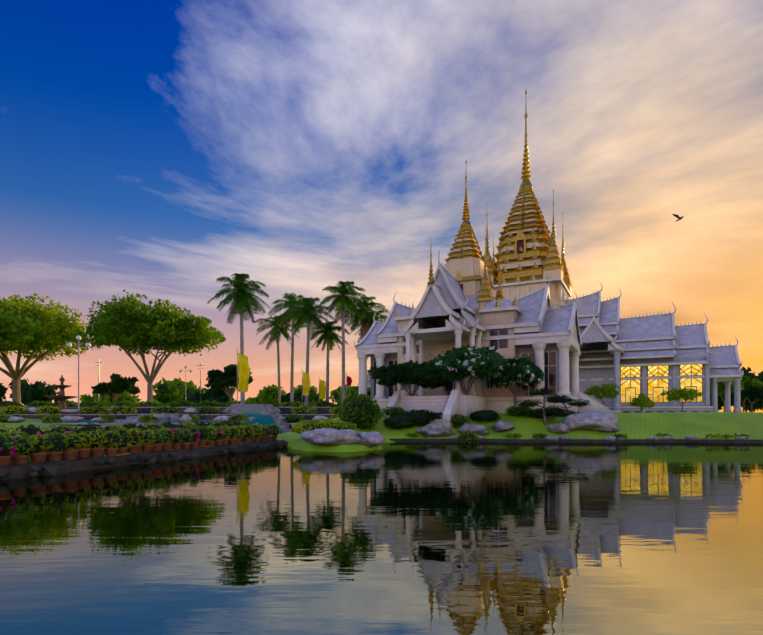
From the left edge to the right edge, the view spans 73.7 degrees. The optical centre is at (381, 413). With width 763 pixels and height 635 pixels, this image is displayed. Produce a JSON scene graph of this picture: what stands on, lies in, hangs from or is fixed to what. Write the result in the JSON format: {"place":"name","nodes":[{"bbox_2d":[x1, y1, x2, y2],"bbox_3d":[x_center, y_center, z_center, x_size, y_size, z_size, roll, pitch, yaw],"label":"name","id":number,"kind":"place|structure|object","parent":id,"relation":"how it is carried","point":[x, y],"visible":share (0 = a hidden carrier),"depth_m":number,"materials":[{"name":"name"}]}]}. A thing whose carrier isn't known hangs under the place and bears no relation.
{"place":"outdoors","nodes":[
{"label":"outdoors","id":0,"kind":"place"},
{"bbox_2d":[12,420,237,434],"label":"shrubs","id":1,"kind":"object","parent":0,"point":[89,426],"visible":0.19,"depth_m":23.44,"materials":[{"name":"plant"}]},
{"bbox_2d":[0,408,335,430],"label":"rocks","id":2,"kind":"object","parent":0,"point":[212,417],"visible":0.06,"depth_m":55.84,"materials":[{"name":"grey stone"}]},
{"bbox_2d":[0,407,342,424],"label":"plaza paving","id":3,"kind":"structure","parent":0,"point":[148,407],"depth_m":55.50,"materials":[{"name":"grey stone"}]},
{"bbox_2d":[36,375,82,413],"bbox_3d":[-37.924,-2.236,60.458,5.200,4.750,5.200,0,0,-1],"label":"fountain","id":4,"kind":"object","parent":3,"relation":"on","point":[62,398],"visible":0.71,"depth_m":60.13,"materials":[{"name":"brown stone"}]},
{"bbox_2d":[32,404,306,432],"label":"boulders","id":5,"kind":"structure","parent":3,"relation":"on","point":[253,410],"depth_m":51.41,"materials":[{"name":"rock"}]},
{"bbox_2d":[0,442,762,634],"bbox_3d":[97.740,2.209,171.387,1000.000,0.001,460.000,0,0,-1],"label":"pond water","id":6,"kind":"structure","parent":0,"point":[443,538],"depth_m":8.62,"materials":[{"name":"blue liquid"}]},
{"bbox_2d":[0,412,762,464],"bbox_3d":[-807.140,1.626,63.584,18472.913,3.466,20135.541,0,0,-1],"label":"ground","id":7,"kind":"structure","parent":0,"point":[681,425],"depth_m":41.03,"materials":[{"name":"green plant"}]},
{"bbox_2d":[0,440,280,467],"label":"ledge","id":8,"kind":"object","parent":7,"relation":"on","point":[25,464],"depth_m":21.20,"materials":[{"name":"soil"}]},
{"bbox_2d":[0,424,273,455],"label":"pink flowers","id":9,"kind":"object","parent":8,"relation":"on","point":[195,427],"visible":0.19,"depth_m":23.82,"materials":[{"name":"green plant"}]},
{"bbox_2d":[0,436,277,465],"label":"flower pots","id":10,"kind":"object","parent":8,"relation":"on","point":[38,457],"visible":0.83,"depth_m":21.50,"materials":[{"name":"ceramic"}]},
{"bbox_2d":[14,426,225,455],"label":"potted plants","id":11,"kind":"object","parent":10,"relation":"on","point":[32,447],"visible":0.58,"depth_m":19.11,"materials":[{"name":"green plant"}]},
{"bbox_2d":[0,405,357,452],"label":"yellow-green foliage","id":12,"kind":"object","parent":7,"relation":"on","point":[296,427],"visible":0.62,"depth_m":29.70,"materials":[{"name":"plant"}]},
{"bbox_2d":[69,340,346,414],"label":"poles","id":13,"kind":"object","parent":7,"relation":"on","point":[98,362],"visible":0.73,"depth_m":59.48,"materials":[{"name":"silver metal"}]},
{"bbox_2d":[66,335,191,371],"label":"lamp globes","id":14,"kind":"object","parent":13,"relation":"on","point":[78,337],"visible":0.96,"depth_m":59.34,"materials":[{"name":"white glass"}]},
{"bbox_2d":[237,353,326,398],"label":"yellow flags","id":15,"kind":"object","parent":13,"relation":"attached to","point":[243,371],"visible":0.98,"depth_m":49.91,"materials":[{"name":"yellow fabric"}]},
{"bbox_2d":[346,376,351,385],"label":"red flags","id":16,"kind":"object","parent":13,"relation":"attached to","point":[349,380],"visible":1,"depth_m":85.89,"materials":[{"name":"red fabric"}]},
{"bbox_2d":[240,305,363,405],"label":"palm trunks","id":17,"kind":"object","parent":7,"relation":"on","point":[242,397],"visible":0.52,"depth_m":80.00,"materials":[{"name":"grey plant"}]},
{"bbox_2d":[206,273,389,350],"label":"palm fronds","id":18,"kind":"object","parent":17,"relation":"on","point":[307,312],"visible":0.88,"depth_m":79.56,"materials":[{"name":"green plant"}]},
{"bbox_2d":[228,296,370,350],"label":"dead fronds","id":19,"kind":"object","parent":17,"relation":"attached to","point":[366,325],"visible":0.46,"depth_m":84.26,"materials":[{"name":"brown plant"}]},
{"bbox_2d":[7,404,674,447],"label":"boulders","id":20,"kind":"object","parent":7,"relation":"on","point":[593,421],"visible":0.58,"depth_m":40.01,"materials":[{"name":"grey stone"}]},
{"bbox_2d":[0,382,753,455],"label":"garden plants","id":21,"kind":"object","parent":7,"relation":"on","point":[59,444],"visible":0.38,"depth_m":39.99,"materials":[{"name":"green plant"}]},
{"bbox_2d":[0,318,761,425],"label":"tree trunks","id":22,"kind":"object","parent":7,"relation":"on","point":[16,375],"visible":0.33,"depth_m":95.23,"materials":[{"name":"brown plant"}]},
{"bbox_2d":[420,344,544,386],"bbox_3d":[9.010,-4.258,44.730,12.120,3.810,8.320,0,0,-1],"label":"flowering tree","id":23,"kind":"object","parent":22,"relation":"on","point":[489,364],"visible":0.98,"depth_m":43.84,"materials":[{"name":"green plant"}]},
{"bbox_2d":[0,289,762,458],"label":"green foliage","id":24,"kind":"object","parent":7,"relation":"on","point":[120,322],"visible":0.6,"depth_m":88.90,"materials":[{"name":"green plant"}]},
{"bbox_2d":[0,360,762,428],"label":"dark foliage","id":25,"kind":"object","parent":7,"relation":"on","point":[410,372],"visible":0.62,"depth_m":100.03,"materials":[{"name":"green plant"}]},
{"bbox_2d":[0,438,762,479],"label":"shore edging","id":26,"kind":"object","parent":7,"relation":"on","point":[35,470],"visible":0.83,"depth_m":24.73,"materials":[{"name":"grey stone"}]},
{"bbox_2d":[346,251,743,429],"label":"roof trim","id":27,"kind":"structure","parent":7,"relation":"on","point":[452,404],"depth_m":48.47,"materials":[{"name":"white paint"}]},
{"bbox_2d":[393,91,571,316],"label":"temple spires","id":28,"kind":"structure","parent":27,"relation":"on","point":[550,254],"depth_m":77.46,"materials":[{"name":"gold metal"}]},
{"bbox_2d":[459,239,523,290],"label":"niche","id":29,"kind":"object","parent":28,"relation":"attached to","point":[520,243],"depth_m":78.66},
{"bbox_2d":[414,269,610,342],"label":"temple pediments","id":30,"kind":"object","parent":27,"relation":"on","point":[431,305],"visible":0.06,"depth_m":47.09,"materials":[{"name":"white paint"}]},
{"bbox_2d":[358,269,739,384],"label":"temple roofs","id":31,"kind":"structure","parent":27,"relation":"on","point":[557,320],"depth_m":69.45,"materials":[{"name":"grey tile"}]},
{"bbox_2d":[517,387,590,416],"bbox_3d":[14.355,-0.730,41.331,6.694,2.854,2.415,0,0,-1],"label":"bonsai tree","id":32,"kind":"object","parent":7,"relation":"on","point":[549,401],"visible":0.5,"depth_m":41.20,"materials":[{"name":"green plant"}]},
{"bbox_2d":[416,420,746,441],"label":"boulders","id":33,"kind":"object","parent":7,"relation":"on","point":[434,430],"visible":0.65,"depth_m":39.85,"materials":[{"name":"grey stone"}]},
{"bbox_2d":[0,0,762,411],"label":"sky","id":34,"kind":"structure","parent":0,"point":[164,150],"materials":[{"name":"blue"}]},
{"bbox_2d":[357,327,580,398],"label":"columns","id":35,"kind":"structure","parent":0,"point":[565,354],"depth_m":48.18,"materials":[{"name":"white paint"}]},
{"bbox_2d":[397,304,558,396],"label":"temple cream walls","id":36,"kind":"structure","parent":0,"point":[432,351],"depth_m":49.32,"materials":[{"name":"beige paint"}]},
{"bbox_2d":[373,329,556,398],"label":"window frames","id":37,"kind":"structure","parent":36,"relation":"attached to","point":[548,365],"depth_m":48.69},
{"bbox_2d":[374,330,555,397],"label":"windows","id":38,"kind":"structure","parent":37,"relation":"in","point":[504,344],"depth_m":48.66,"materials":[{"name":"black glass"}]},
{"bbox_2d":[371,344,741,412],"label":"gray temple walls","id":39,"kind":"structure","parent":0,"point":[588,374],"depth_m":68.30,"materials":[{"name":"grey paint"}]},
{"bbox_2d":[620,364,710,412],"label":"temple mullions","id":40,"kind":"object","parent":39,"relation":"attached to","point":[630,369],"visible":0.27,"depth_m":69.51,"materials":[{"name":"gold metal"}]},
{"bbox_2d":[621,364,701,401],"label":"lit windows","id":41,"kind":"structure","parent":40,"relation":"in","point":[656,396],"depth_m":69.75,"materials":[{"name":"yellow glass"}]},
{"bbox_2d":[672,214,687,220],"bbox_3d":[20.115,-13.208,34.261,0.826,0.380,0.829,0,0,45],"label":"bird","id":42,"kind":"object","parent":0,"point":[677,216],"visible":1,"depth_m":34.23}
]}

